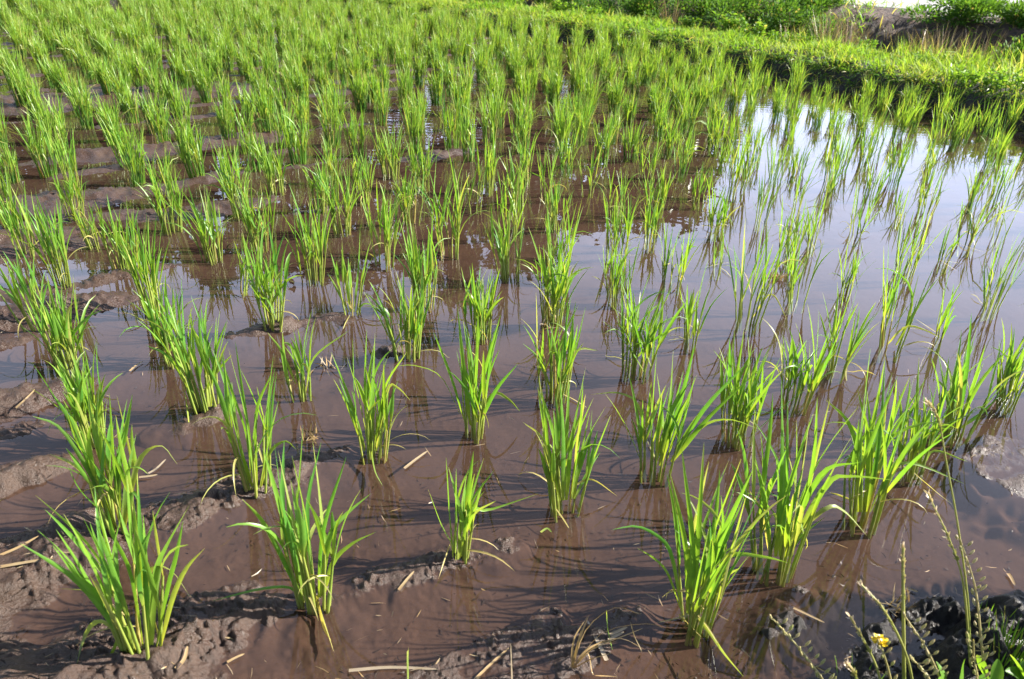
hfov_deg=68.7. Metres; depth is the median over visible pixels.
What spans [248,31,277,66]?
rice plant
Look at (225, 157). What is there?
rice plant
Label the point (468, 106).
rice plant
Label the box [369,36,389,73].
rice plant
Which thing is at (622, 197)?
rice plant
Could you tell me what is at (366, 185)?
rice plant
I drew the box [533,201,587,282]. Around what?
rice plant
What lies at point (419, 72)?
rice plant
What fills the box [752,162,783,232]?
rice plant
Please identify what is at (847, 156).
rice plant
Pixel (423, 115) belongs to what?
rice plant
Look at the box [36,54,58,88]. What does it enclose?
rice plant
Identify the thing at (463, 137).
rice plant
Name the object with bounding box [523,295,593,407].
rice plant
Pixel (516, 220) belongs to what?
rice plant
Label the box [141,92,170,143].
rice plant
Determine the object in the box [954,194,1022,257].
rice plant
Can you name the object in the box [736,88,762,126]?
rice plant
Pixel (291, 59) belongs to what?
rice plant
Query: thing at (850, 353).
rice plant
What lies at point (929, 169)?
rice plant
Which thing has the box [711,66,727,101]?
rice plant
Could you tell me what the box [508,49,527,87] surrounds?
rice plant
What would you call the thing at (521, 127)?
rice plant
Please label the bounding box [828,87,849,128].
rice plant
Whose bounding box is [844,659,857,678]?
spike grass
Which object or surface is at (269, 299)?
rice plant
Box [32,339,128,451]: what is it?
rice plant
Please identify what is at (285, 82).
rice plant
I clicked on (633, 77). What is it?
rice plant
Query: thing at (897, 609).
dead stubble
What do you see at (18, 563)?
straw piece
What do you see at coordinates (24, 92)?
rice plant
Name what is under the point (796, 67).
rice plant
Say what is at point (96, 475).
rice plant
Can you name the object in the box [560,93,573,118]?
rice plant
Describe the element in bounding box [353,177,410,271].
rice plant
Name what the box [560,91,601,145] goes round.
rice plant
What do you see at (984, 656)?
pod weed
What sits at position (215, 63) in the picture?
rice plant
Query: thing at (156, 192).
rice plant
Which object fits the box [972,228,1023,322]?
rice plant
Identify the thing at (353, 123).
rice plant
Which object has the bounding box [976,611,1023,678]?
grass tuft
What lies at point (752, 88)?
rice plant
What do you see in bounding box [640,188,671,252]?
rice plant
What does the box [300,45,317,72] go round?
rice plant
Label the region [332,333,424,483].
rice plant
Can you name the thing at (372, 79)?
rice plant
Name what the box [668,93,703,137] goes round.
rice plant
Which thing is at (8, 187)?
rice plant
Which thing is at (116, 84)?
rice plant
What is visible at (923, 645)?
pod weed
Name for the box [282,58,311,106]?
rice plant
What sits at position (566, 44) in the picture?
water
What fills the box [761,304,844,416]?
rice plant
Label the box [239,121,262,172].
rice plant
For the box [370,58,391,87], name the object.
rice plant
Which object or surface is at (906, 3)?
road
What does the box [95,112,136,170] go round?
rice plant
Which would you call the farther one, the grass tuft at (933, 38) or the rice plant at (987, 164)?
the grass tuft at (933, 38)
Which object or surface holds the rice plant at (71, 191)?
on the mud
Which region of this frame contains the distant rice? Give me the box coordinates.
[0,0,770,85]
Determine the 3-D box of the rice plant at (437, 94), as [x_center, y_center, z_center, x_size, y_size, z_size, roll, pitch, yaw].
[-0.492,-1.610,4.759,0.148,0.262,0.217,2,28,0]
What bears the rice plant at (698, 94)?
on the mud
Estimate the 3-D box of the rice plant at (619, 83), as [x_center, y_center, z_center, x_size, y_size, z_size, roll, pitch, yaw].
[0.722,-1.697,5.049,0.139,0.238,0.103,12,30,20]
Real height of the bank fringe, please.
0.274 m
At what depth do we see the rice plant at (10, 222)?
2.38 m
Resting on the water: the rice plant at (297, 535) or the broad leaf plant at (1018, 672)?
the rice plant at (297, 535)
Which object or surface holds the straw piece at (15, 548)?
on the mud
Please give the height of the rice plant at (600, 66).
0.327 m
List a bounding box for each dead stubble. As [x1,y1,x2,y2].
[300,422,317,443]
[310,351,345,375]
[541,315,554,328]
[766,271,787,280]
[880,585,915,615]
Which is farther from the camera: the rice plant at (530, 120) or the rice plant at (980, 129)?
the rice plant at (980, 129)
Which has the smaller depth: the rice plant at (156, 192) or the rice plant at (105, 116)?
the rice plant at (156, 192)
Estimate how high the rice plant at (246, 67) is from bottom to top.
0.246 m
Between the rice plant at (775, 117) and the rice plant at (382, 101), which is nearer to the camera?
the rice plant at (382, 101)
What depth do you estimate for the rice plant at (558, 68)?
5.49 m
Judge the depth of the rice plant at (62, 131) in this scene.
3.40 m
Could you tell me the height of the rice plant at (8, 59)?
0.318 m
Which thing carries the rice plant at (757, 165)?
on the mud
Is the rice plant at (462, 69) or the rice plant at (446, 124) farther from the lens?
the rice plant at (462, 69)
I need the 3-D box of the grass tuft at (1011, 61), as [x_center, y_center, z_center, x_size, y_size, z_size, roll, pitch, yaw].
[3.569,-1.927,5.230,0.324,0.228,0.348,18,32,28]
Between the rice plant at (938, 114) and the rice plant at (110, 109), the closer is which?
the rice plant at (110, 109)
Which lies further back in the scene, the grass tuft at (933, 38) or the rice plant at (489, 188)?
the grass tuft at (933, 38)
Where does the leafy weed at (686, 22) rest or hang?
on the field bank
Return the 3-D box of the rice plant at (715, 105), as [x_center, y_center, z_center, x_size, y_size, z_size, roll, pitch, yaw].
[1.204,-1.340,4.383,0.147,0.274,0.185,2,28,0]
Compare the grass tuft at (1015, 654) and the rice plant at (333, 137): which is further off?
the rice plant at (333, 137)
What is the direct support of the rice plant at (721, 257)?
on the mud
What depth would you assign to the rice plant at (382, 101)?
4.20 m
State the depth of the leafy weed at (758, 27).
6.88 m
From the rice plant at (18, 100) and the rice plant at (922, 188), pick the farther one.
the rice plant at (18, 100)
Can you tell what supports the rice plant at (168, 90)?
on the mud
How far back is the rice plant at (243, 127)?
3.56 m
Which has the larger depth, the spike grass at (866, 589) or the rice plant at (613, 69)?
the rice plant at (613, 69)
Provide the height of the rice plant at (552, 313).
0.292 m
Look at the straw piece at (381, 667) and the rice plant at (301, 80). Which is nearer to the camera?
the straw piece at (381, 667)
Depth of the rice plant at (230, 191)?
2.75 m
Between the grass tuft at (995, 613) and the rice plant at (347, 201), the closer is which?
the grass tuft at (995, 613)
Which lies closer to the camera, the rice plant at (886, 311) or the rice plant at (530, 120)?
the rice plant at (886, 311)
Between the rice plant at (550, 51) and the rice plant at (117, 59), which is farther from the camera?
the rice plant at (550, 51)
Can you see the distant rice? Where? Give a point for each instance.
(135, 34)
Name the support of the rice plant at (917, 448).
on the water
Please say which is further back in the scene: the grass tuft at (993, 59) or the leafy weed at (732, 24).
the leafy weed at (732, 24)
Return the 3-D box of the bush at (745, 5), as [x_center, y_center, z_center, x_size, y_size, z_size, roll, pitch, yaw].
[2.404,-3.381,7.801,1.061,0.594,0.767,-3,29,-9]
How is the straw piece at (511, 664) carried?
on the water
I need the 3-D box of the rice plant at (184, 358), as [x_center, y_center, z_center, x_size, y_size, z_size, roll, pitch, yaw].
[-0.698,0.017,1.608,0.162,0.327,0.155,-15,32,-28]
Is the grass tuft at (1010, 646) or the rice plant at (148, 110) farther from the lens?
the rice plant at (148, 110)
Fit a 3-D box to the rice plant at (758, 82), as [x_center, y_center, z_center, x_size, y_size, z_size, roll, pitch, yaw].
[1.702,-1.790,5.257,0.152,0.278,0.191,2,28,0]
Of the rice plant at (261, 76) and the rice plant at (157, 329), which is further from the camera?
the rice plant at (261, 76)
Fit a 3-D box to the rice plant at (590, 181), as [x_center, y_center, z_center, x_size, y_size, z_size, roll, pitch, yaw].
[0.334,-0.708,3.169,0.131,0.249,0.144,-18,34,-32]
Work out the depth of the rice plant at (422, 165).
3.15 m
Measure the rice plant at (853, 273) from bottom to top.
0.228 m
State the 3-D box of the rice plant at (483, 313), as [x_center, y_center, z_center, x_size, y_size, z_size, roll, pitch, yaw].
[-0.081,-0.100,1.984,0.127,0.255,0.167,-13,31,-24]
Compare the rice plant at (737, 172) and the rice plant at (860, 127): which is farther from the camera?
the rice plant at (860, 127)
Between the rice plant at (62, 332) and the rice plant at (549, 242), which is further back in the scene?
the rice plant at (549, 242)
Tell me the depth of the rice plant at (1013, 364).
1.77 m
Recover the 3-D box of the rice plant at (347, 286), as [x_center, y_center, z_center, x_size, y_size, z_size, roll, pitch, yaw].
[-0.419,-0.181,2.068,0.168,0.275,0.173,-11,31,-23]
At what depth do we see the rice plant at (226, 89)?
4.28 m
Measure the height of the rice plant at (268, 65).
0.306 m
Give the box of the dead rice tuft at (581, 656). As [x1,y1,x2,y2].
[571,608,667,676]
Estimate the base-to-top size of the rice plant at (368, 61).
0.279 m
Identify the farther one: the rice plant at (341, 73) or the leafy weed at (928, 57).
the leafy weed at (928, 57)
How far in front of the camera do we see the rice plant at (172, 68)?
5.26 m
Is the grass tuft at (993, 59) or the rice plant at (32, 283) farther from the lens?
the grass tuft at (993, 59)
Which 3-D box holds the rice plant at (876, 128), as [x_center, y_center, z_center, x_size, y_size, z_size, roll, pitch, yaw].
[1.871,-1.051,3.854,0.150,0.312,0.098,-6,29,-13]
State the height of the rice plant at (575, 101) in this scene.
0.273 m
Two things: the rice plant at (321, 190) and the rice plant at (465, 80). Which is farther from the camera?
the rice plant at (465, 80)
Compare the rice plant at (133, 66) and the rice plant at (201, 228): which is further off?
the rice plant at (133, 66)
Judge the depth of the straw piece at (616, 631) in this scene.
1.16 m
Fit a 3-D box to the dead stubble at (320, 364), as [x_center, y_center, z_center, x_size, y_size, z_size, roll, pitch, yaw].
[-0.452,0.051,1.849,0.082,0.045,0.100,2,28,0]
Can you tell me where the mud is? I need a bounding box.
[0,2,1023,678]
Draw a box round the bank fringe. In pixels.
[5,0,1023,125]
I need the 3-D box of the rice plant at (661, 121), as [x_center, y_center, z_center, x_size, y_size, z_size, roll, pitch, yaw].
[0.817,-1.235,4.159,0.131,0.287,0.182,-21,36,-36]
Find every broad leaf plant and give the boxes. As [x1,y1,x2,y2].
[936,660,964,678]
[976,655,1003,678]
[1005,655,1023,678]
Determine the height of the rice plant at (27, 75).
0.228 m
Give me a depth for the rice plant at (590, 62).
5.66 m
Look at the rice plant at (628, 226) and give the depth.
2.54 m
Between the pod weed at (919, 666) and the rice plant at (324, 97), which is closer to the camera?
the pod weed at (919, 666)
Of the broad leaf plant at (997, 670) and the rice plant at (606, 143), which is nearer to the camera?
the broad leaf plant at (997, 670)
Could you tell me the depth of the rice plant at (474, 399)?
1.58 m
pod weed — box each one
[769,614,836,678]
[871,633,897,678]
[902,611,948,678]
[909,654,938,678]
[955,534,995,668]
[965,631,990,678]
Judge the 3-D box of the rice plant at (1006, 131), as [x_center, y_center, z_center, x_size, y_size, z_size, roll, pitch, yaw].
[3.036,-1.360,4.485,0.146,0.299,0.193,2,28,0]
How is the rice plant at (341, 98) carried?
on the mud
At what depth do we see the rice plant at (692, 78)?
5.40 m
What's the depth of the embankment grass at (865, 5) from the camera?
7.33 m
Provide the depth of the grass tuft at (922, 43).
5.96 m
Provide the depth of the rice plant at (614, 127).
4.05 m
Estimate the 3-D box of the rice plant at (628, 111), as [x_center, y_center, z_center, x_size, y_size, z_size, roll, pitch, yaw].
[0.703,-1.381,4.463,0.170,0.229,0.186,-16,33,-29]
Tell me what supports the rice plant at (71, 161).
on the mud
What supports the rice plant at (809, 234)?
on the mud
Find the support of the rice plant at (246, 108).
on the water
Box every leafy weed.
[502,0,524,4]
[553,0,575,11]
[582,5,603,15]
[683,15,702,28]
[713,11,744,33]
[740,16,768,36]
[764,29,796,40]
[796,33,815,42]
[857,37,877,49]
[913,52,949,61]
[949,63,996,87]
[982,66,1023,93]
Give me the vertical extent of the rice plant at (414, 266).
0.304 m
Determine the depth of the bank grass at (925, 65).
6.35 m
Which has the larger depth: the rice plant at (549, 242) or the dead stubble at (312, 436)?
the rice plant at (549, 242)
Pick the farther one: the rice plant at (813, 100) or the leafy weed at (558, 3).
the leafy weed at (558, 3)
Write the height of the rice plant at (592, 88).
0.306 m
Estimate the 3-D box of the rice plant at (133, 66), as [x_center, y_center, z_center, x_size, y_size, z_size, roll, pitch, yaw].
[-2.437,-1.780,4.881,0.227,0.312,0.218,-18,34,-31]
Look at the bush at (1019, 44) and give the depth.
5.72 m
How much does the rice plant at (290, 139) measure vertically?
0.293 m
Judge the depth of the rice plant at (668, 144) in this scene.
3.82 m
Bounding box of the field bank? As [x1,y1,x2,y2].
[2,0,1023,136]
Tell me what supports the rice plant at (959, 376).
on the mud
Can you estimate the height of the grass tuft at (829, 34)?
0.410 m
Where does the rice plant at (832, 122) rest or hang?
on the mud
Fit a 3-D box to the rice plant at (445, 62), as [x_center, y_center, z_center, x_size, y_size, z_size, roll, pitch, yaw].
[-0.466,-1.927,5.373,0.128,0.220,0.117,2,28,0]
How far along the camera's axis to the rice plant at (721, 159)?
3.62 m
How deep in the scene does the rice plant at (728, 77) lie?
5.73 m
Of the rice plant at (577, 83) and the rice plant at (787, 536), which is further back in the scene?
the rice plant at (577, 83)
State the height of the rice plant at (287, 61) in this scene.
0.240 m
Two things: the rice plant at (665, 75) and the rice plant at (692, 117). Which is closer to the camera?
the rice plant at (692, 117)
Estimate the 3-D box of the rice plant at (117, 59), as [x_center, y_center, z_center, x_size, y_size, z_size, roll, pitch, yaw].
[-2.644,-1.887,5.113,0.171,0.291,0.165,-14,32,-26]
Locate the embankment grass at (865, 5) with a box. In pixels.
[461,0,1023,57]
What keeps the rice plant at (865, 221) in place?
on the mud
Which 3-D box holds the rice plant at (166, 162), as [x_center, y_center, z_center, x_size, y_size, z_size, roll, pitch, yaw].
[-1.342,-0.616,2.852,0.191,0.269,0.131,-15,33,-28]
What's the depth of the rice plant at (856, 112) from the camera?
4.72 m
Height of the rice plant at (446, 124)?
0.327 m
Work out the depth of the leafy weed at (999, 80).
4.71 m
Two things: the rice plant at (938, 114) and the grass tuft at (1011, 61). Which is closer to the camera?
the rice plant at (938, 114)
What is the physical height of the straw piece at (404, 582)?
0.007 m
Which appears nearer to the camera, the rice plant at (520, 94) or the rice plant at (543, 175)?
the rice plant at (543, 175)
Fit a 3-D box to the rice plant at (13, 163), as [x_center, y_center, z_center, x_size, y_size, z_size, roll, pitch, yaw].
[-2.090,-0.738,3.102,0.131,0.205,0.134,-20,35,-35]
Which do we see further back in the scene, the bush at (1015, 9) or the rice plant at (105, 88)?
the bush at (1015, 9)
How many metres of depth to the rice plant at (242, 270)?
2.20 m
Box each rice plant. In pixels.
[0,42,24,74]
[0,50,19,83]
[0,57,30,106]
[0,96,9,151]
[0,137,19,183]
[0,155,19,228]
[0,183,45,258]
[0,185,83,289]
[0,244,47,336]
[7,102,58,178]
[9,73,44,119]
[10,58,31,92]
[21,83,68,144]
[21,480,204,662]
[24,276,100,375]
[30,95,68,154]
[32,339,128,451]
[33,380,174,537]
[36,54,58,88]
[43,53,72,92]
[46,128,80,189]
[48,164,87,220]
[54,69,87,117]
[58,72,98,129]
[67,37,96,79]
[68,199,121,251]
[86,50,102,83]
[87,92,126,146]
[89,51,115,94]
[89,57,113,86]
[90,95,124,138]
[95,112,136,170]
[95,197,139,269]
[101,61,133,110]
[110,215,170,318]
[111,122,148,186]
[112,45,131,84]
[113,79,138,123]
[119,43,150,86]
[119,273,208,368]
[134,82,165,135]
[136,52,160,92]
[137,156,188,235]
[138,280,229,421]
[139,144,182,207]
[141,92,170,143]
[142,64,168,108]
[156,66,185,117]
[158,83,193,129]
[159,40,181,80]
[160,182,241,265]
[163,110,210,162]
[166,51,191,87]
[168,115,208,177]
[181,51,221,102]
[183,43,206,89]
[197,343,313,502]
[198,39,227,81]
[198,42,217,78]
[199,136,257,220]
[207,132,239,198]
[210,66,236,114]
[212,87,238,139]
[213,432,372,650]
[225,93,263,154]
[227,179,277,253]
[229,37,248,75]
[232,79,257,124]
[234,233,268,299]
[236,49,252,83]
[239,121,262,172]
[240,62,270,100]
[242,221,297,331]
[243,80,276,132]
[246,133,294,195]
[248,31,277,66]
[253,43,279,87]
[256,75,278,112]
[267,76,292,120]
[267,314,347,402]
[268,95,309,148]
[270,57,296,100]
[278,39,306,85]
[279,105,317,164]
[279,179,336,286]
[282,50,298,78]
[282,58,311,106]
[288,81,309,133]
[296,157,364,237]
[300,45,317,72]
[302,152,331,214]
[309,61,333,93]
[309,88,349,148]
[310,80,332,118]
[314,43,336,75]
[315,69,346,123]
[315,128,352,185]
[327,240,391,328]
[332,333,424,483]
[335,106,366,158]
[336,45,349,86]
[341,38,361,68]
[341,50,363,90]
[345,68,369,110]
[347,144,380,206]
[352,44,374,81]
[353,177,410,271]
[362,69,381,102]
[362,270,449,362]
[364,70,398,125]
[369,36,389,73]
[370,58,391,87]
[370,121,412,180]
[383,64,418,111]
[387,26,413,69]
[391,166,424,225]
[391,213,446,314]
[394,42,413,78]
[397,91,429,153]
[399,312,518,444]
[401,88,432,134]
[402,146,485,260]
[405,138,441,192]
[406,47,432,87]
[411,85,427,118]
[422,66,444,105]
[428,49,447,80]
[430,95,463,149]
[430,451,533,578]
[439,56,453,84]
[441,53,457,97]
[443,84,481,129]
[447,75,477,113]
[451,265,501,344]
[457,53,475,92]
[457,101,476,161]
[458,69,479,102]
[464,83,505,145]
[465,133,501,196]
[465,162,486,215]
[470,35,491,73]
[470,44,490,82]
[480,71,505,113]
[483,205,532,283]
[484,53,500,90]
[484,67,511,99]
[485,89,508,128]
[494,165,526,242]
[496,147,530,211]
[502,41,521,77]
[506,103,532,154]
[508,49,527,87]
[508,129,541,186]
[510,88,531,126]
[514,65,533,106]
[514,98,541,139]
[518,65,539,99]
[518,227,592,330]
[518,373,616,527]
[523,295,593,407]
[524,43,542,78]
[527,144,565,203]
[527,175,572,232]
[532,65,556,94]
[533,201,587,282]
[541,48,567,86]
[542,36,562,74]
[542,66,566,106]
[545,92,570,135]
[547,94,594,155]
[548,120,588,176]
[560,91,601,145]
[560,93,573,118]
[563,64,594,100]
[566,53,589,91]
[567,88,594,129]
[576,46,601,83]
[577,146,606,197]
[581,68,612,114]
[590,345,765,486]
[592,111,623,166]
[592,233,639,309]
[595,40,612,80]
[595,169,639,224]
[600,106,624,144]
[601,54,621,92]
[602,75,625,114]
[603,179,644,262]
[604,272,686,383]
[612,446,787,676]
[613,70,626,103]
[615,52,638,87]
[615,91,650,125]
[620,119,647,162]
[626,62,645,97]
[633,161,677,218]
[635,51,658,85]
[637,135,671,185]
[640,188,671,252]
[646,76,683,124]
[646,81,664,113]
[650,224,702,295]
[653,93,673,141]
[656,56,678,98]
[662,108,691,159]
[666,262,725,354]
[668,76,701,119]
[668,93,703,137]
[669,69,694,109]
[673,124,701,182]
[683,61,701,96]
[685,77,711,115]
[686,163,721,211]
[695,106,729,156]
[699,70,720,106]
[702,173,740,241]
[707,58,730,91]
[708,224,731,279]
[709,90,728,131]
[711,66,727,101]
[713,330,808,450]
[716,106,747,149]
[717,139,739,174]
[719,215,804,336]
[723,124,761,201]
[724,55,742,88]
[724,66,753,115]
[731,377,895,586]
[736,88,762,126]
[737,114,767,170]
[742,70,763,109]
[749,66,764,102]
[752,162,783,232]
[759,64,775,97]
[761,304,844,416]
[766,132,798,187]
[771,76,784,108]
[771,76,797,123]
[771,231,833,314]
[775,115,802,157]
[777,198,819,272]
[780,64,809,102]
[780,145,816,182]
[782,149,824,222]
[784,86,809,138]
[787,49,805,92]
[801,189,827,257]
[808,78,824,115]
[810,93,831,131]
[811,281,885,383]
[819,127,858,191]
[819,355,961,538]
[822,155,841,208]
[823,82,836,103]
[826,95,849,150]
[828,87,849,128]
[831,126,863,179]
[831,244,873,301]
[840,178,886,246]
[850,87,872,124]
[852,96,879,143]
[857,119,885,172]
[860,71,878,108]
[862,153,896,204]
[867,111,894,163]
[876,80,896,121]
[877,251,940,363]
[886,125,919,190]
[887,98,919,142]
[887,362,1005,501]
[888,186,929,231]
[895,203,943,286]
[898,81,925,116]
[907,85,932,134]
[908,313,1023,449]
[911,257,960,352]
[915,161,956,224]
[918,107,953,160]
[922,135,947,182]
[934,91,956,130]
[936,221,967,274]
[940,76,968,125]
[944,101,978,151]
[952,102,989,146]
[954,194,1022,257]
[961,162,993,213]
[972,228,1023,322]
[975,96,1006,141]
[981,100,1014,174]
[989,143,1023,205]
[990,169,1022,248]
[992,127,1015,165]
[992,318,1023,416]
[1004,87,1023,134]
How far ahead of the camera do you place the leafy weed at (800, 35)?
6.63 m
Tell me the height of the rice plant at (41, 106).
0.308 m
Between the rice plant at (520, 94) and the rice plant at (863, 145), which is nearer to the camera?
the rice plant at (863, 145)
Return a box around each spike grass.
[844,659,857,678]
[846,612,880,678]
[856,579,912,678]
[899,541,905,678]
[922,397,970,648]
[923,489,971,668]
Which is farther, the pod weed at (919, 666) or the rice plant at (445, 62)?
the rice plant at (445, 62)
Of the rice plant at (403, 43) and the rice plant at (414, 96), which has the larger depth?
the rice plant at (403, 43)
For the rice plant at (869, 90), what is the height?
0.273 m
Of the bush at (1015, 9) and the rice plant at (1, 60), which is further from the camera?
the bush at (1015, 9)
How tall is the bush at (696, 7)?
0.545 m
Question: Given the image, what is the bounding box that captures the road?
[843,0,1023,15]
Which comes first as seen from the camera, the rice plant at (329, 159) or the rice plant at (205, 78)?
the rice plant at (329, 159)
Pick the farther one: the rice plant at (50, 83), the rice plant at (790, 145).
the rice plant at (50, 83)
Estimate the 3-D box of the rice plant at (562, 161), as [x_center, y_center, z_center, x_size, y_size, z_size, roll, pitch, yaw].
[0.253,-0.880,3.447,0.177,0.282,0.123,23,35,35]
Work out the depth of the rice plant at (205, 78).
4.58 m
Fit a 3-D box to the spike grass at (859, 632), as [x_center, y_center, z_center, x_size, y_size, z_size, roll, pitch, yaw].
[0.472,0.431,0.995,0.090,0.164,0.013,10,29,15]
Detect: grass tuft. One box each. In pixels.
[658,0,690,23]
[779,18,808,37]
[807,6,855,42]
[836,15,874,47]
[851,27,882,44]
[883,22,916,41]
[891,35,929,53]
[903,27,942,55]
[907,42,940,55]
[911,28,957,50]
[917,21,979,56]
[930,47,969,62]
[958,27,1018,63]
[969,45,1022,69]
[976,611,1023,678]
[980,600,1016,636]
[994,625,1023,666]
[999,49,1023,74]
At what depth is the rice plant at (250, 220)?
2.51 m
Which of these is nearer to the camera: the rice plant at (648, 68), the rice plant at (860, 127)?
the rice plant at (860, 127)
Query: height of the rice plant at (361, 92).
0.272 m
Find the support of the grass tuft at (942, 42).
on the field bank
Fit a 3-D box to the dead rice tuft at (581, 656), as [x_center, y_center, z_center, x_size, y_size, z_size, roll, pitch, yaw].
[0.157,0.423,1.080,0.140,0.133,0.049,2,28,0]
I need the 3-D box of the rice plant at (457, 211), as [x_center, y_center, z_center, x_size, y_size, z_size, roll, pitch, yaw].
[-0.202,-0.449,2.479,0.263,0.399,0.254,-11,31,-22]
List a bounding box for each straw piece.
[0,536,37,554]
[0,557,52,567]
[15,389,34,407]
[139,474,156,477]
[148,459,165,473]
[174,646,187,667]
[227,654,243,662]
[349,666,437,671]
[398,571,413,589]
[403,451,426,468]
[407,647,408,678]
[474,648,508,678]
[510,645,512,678]
[587,621,608,660]
[608,632,623,640]
[609,627,626,635]
[793,607,822,621]
[1006,573,1015,584]
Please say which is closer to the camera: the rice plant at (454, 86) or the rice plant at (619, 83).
the rice plant at (454, 86)
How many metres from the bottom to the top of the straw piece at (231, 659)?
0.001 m
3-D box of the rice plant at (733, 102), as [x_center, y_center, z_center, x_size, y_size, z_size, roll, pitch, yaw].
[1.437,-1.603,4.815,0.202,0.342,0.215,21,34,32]
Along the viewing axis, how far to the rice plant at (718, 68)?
5.56 m
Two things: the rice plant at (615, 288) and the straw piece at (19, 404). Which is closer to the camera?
the straw piece at (19, 404)
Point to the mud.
(280, 634)
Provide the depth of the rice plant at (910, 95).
4.94 m
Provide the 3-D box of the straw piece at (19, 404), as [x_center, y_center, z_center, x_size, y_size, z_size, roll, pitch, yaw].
[-1.076,0.123,1.674,0.019,0.022,0.108,-2,28,-6]
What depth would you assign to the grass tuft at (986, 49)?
5.56 m
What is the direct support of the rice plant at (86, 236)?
on the water
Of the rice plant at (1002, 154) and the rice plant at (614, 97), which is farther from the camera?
the rice plant at (614, 97)
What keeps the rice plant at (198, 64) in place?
on the mud
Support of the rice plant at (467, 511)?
on the water
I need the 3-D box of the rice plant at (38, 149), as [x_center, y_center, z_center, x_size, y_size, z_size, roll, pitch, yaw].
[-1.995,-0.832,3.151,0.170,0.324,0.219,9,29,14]
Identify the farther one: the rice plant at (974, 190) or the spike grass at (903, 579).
the rice plant at (974, 190)
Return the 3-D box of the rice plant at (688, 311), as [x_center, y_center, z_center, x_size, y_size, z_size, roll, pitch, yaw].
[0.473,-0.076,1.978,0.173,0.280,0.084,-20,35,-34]
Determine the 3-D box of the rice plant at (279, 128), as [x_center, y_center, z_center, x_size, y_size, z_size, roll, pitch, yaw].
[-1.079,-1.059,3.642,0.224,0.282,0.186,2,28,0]
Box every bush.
[535,0,586,10]
[572,0,641,14]
[591,0,666,21]
[661,0,752,30]
[702,0,792,35]
[755,0,845,40]
[784,0,845,12]
[899,0,1008,27]
[975,34,1023,68]
[985,0,1023,28]
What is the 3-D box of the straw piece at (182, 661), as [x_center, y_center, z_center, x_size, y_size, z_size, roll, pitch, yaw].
[-0.474,0.459,1.080,0.008,0.006,0.035,6,29,9]
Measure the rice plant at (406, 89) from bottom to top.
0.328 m
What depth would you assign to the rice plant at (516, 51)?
5.66 m
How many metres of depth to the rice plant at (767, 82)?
5.44 m
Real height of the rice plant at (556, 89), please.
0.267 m
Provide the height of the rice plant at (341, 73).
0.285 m
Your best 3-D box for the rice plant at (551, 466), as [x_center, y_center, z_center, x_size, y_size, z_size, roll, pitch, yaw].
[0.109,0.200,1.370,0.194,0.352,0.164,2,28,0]
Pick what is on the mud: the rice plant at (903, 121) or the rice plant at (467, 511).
the rice plant at (903, 121)
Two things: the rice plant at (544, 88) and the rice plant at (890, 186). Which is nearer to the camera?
the rice plant at (890, 186)
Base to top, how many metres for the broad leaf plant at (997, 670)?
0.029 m
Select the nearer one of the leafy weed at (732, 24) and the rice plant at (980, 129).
the rice plant at (980, 129)
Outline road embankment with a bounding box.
[460,0,1023,65]
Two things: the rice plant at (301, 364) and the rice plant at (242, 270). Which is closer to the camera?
the rice plant at (301, 364)
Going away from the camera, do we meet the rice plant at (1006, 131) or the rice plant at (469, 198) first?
the rice plant at (469, 198)
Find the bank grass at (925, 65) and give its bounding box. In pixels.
[347,0,1023,101]
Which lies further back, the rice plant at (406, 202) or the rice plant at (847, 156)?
the rice plant at (847, 156)
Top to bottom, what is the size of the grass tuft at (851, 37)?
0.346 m
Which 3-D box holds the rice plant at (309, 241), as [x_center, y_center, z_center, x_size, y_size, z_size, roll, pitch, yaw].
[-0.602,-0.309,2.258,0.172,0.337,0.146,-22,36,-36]
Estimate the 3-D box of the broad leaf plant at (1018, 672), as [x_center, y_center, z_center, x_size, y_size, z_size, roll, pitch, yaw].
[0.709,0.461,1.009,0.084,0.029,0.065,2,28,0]
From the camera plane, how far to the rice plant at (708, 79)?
5.09 m
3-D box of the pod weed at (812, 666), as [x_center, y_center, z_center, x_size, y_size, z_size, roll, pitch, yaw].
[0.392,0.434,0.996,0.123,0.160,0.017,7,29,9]
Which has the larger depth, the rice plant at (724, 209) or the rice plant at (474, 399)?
the rice plant at (724, 209)
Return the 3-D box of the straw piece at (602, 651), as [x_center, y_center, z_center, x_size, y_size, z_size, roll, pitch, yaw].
[0.129,0.460,1.148,0.007,0.004,0.076,-8,30,-16]
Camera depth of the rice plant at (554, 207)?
2.77 m
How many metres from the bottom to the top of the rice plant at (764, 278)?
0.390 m
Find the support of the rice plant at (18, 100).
on the mud
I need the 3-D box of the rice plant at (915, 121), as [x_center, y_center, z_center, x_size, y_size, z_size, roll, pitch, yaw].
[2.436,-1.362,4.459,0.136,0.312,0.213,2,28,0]
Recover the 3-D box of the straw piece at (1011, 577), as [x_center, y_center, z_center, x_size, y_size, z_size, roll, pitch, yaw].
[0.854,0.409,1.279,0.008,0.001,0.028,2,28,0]
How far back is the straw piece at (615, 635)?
1.16 m
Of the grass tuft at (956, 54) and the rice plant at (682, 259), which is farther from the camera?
the grass tuft at (956, 54)
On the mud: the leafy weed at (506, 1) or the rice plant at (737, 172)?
the rice plant at (737, 172)

